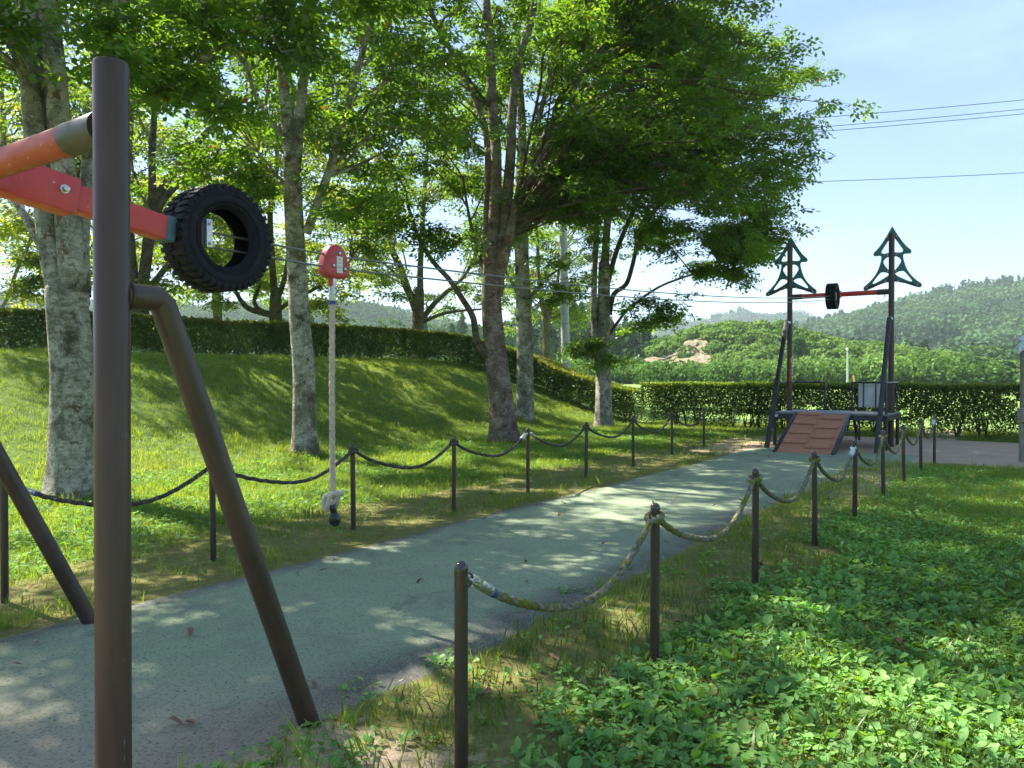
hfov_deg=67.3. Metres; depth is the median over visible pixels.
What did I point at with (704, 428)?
barrier post
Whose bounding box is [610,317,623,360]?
cedar tree
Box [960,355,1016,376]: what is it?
broadleaf tree
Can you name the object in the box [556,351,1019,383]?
shrubbery
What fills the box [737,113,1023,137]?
overhead wire
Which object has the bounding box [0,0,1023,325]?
sky
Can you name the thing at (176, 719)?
fallen leaf
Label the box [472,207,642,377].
broadleaf tree
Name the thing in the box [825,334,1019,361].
woodland
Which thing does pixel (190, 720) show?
fallen leaf
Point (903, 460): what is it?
barrier post
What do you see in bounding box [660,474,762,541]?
barrier rope
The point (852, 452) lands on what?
barrier rope
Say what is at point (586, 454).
barrier post
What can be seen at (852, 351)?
broadleaf tree
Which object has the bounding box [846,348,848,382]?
lamp post
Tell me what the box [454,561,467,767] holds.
barrier post
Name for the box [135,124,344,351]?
broadleaf tree
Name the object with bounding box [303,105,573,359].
broadleaf tree
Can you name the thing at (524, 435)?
barrier rope
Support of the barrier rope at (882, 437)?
attached to the barrier post at (883, 467)
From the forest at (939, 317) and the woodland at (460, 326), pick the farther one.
the forest at (939, 317)
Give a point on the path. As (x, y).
(374, 614)
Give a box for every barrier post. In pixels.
[0,481,8,603]
[209,476,216,561]
[350,444,355,529]
[452,436,455,511]
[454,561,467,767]
[526,428,529,492]
[584,422,587,478]
[632,416,634,465]
[650,502,659,666]
[670,412,672,454]
[703,408,704,446]
[752,468,758,585]
[811,451,817,545]
[852,440,857,519]
[881,430,885,497]
[901,424,905,483]
[919,419,922,470]
[933,415,935,463]
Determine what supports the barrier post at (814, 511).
on the ground at (966, 452)
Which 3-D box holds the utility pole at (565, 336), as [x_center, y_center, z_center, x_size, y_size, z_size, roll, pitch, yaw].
[2.046,-5.000,31.939,1.844,12.921,0.389,0,0,-7]
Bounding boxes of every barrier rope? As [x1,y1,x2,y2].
[26,468,207,506]
[235,448,358,484]
[356,440,458,469]
[456,431,527,457]
[468,511,664,611]
[530,424,589,446]
[588,419,635,437]
[634,413,674,432]
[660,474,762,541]
[673,410,706,426]
[759,455,820,503]
[817,445,856,481]
[858,434,887,465]
[885,427,907,453]
[905,422,924,445]
[922,418,935,438]
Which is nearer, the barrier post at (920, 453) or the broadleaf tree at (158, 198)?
the barrier post at (920, 453)
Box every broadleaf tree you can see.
[0,0,373,345]
[0,0,469,502]
[0,40,165,315]
[0,89,235,299]
[61,0,526,455]
[134,93,429,344]
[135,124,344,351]
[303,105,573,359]
[306,0,881,442]
[396,0,687,422]
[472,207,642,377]
[524,0,845,426]
[786,336,809,358]
[824,346,863,360]
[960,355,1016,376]
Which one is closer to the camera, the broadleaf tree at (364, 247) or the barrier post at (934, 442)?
the barrier post at (934, 442)
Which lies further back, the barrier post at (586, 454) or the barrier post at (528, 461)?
the barrier post at (586, 454)
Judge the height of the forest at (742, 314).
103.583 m
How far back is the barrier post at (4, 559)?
5.12 m
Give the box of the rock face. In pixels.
[640,338,710,364]
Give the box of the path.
[0,448,918,767]
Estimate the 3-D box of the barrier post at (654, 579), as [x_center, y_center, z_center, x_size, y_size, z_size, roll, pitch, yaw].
[0.745,1.118,4.011,0.051,1.001,0.051,0,0,-30]
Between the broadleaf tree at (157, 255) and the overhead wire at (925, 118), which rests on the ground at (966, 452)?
the broadleaf tree at (157, 255)
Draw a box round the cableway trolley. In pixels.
[318,244,348,526]
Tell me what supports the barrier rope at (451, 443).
attached to the barrier post at (454, 474)
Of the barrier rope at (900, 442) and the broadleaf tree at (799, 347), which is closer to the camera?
the barrier rope at (900, 442)
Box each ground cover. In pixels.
[191,462,1023,767]
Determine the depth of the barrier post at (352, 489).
7.59 m
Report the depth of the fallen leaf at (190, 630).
4.45 m
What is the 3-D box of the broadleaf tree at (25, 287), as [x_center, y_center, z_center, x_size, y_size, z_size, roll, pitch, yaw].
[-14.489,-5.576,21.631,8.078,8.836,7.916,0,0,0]
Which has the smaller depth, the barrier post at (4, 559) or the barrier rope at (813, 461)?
the barrier post at (4, 559)
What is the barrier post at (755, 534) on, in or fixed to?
on the ground at (966, 452)
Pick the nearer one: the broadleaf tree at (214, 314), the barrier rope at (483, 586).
the barrier rope at (483, 586)
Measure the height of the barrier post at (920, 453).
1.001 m
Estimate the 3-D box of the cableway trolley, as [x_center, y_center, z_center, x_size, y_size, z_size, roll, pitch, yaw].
[-1.130,0.013,4.882,0.109,1.795,0.215,0,1,34]
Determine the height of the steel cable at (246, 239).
1.045 m
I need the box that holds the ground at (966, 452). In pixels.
[0,350,1023,767]
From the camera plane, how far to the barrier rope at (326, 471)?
7.01 m
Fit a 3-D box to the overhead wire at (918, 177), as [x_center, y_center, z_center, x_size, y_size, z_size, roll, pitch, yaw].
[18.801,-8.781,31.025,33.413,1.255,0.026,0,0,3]
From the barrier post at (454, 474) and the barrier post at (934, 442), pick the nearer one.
the barrier post at (454, 474)
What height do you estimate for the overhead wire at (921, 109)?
2.619 m
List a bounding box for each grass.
[0,346,648,489]
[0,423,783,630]
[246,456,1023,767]
[594,420,1018,442]
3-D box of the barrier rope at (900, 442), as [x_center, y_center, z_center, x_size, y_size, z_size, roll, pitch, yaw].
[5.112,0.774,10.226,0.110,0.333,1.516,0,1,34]
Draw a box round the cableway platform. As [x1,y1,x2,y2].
[764,227,921,454]
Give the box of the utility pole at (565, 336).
[541,113,569,381]
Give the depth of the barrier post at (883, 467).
9.59 m
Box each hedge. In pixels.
[0,307,644,421]
[638,380,1019,436]
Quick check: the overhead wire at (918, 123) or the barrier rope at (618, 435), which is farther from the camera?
the overhead wire at (918, 123)
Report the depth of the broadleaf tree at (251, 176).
14.20 m
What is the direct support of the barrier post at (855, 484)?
on the ground at (966, 452)
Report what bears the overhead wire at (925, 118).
attached to the utility pole at (565, 336)
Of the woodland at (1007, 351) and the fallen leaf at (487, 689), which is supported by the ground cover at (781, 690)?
the fallen leaf at (487, 689)
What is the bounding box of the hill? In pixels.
[646,332,976,382]
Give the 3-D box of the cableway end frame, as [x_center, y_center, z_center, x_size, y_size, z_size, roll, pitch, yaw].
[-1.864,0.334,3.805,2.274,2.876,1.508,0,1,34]
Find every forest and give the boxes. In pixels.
[0,274,1023,360]
[588,306,818,337]
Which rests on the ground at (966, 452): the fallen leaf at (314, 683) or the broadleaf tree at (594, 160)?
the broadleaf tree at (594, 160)
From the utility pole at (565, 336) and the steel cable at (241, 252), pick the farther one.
the utility pole at (565, 336)
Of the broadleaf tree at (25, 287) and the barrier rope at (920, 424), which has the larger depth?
the broadleaf tree at (25, 287)
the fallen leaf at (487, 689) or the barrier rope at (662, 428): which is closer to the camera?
the fallen leaf at (487, 689)
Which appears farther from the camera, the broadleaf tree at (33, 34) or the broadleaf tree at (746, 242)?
the broadleaf tree at (746, 242)
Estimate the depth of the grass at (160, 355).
17.73 m
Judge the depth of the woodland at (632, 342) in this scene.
125.02 m
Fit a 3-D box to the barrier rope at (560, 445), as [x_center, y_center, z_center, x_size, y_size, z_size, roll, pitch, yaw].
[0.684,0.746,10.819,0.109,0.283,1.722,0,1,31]
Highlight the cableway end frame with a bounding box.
[0,56,319,767]
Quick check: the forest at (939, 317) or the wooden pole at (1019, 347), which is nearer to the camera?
the wooden pole at (1019, 347)
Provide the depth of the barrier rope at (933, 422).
13.08 m
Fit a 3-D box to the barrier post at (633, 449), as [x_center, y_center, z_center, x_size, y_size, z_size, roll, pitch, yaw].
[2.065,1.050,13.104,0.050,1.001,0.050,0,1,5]
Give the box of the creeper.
[622,319,1019,381]
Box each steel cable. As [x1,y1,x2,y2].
[205,231,826,297]
[205,245,829,302]
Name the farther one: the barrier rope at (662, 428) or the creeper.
the creeper
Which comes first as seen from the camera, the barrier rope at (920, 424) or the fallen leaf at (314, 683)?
the fallen leaf at (314, 683)
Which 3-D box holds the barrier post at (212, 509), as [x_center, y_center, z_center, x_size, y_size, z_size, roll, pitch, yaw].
[-2.456,1.102,6.309,0.050,1.001,0.050,-1,0,24]
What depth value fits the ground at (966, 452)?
7.36 m
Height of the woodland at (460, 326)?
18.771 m
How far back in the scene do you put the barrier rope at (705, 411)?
15.96 m
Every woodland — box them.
[0,312,484,361]
[503,299,657,369]
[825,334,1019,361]
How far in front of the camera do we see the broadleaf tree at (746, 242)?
22.00 m
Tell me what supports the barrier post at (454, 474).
on the ground at (966, 452)
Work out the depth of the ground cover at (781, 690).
3.83 m
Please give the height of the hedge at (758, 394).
1.497 m
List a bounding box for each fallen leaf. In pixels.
[167,715,182,724]
[185,719,195,722]
[187,627,193,635]
[311,679,316,688]
[481,687,492,692]
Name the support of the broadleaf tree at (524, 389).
on the ground at (966, 452)
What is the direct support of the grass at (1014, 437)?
on the ground at (966, 452)
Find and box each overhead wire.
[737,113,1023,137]
[753,172,1023,183]
[785,109,1022,129]
[794,100,1019,119]
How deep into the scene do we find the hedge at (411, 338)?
25.18 m
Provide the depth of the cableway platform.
16.79 m
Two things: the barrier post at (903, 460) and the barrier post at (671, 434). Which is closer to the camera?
the barrier post at (903, 460)
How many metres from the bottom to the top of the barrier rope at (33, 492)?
0.283 m
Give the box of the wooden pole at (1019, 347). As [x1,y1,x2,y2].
[1015,335,1023,461]
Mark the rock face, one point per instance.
(699, 356)
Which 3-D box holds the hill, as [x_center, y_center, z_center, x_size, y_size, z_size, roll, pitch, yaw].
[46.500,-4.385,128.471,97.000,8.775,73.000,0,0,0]

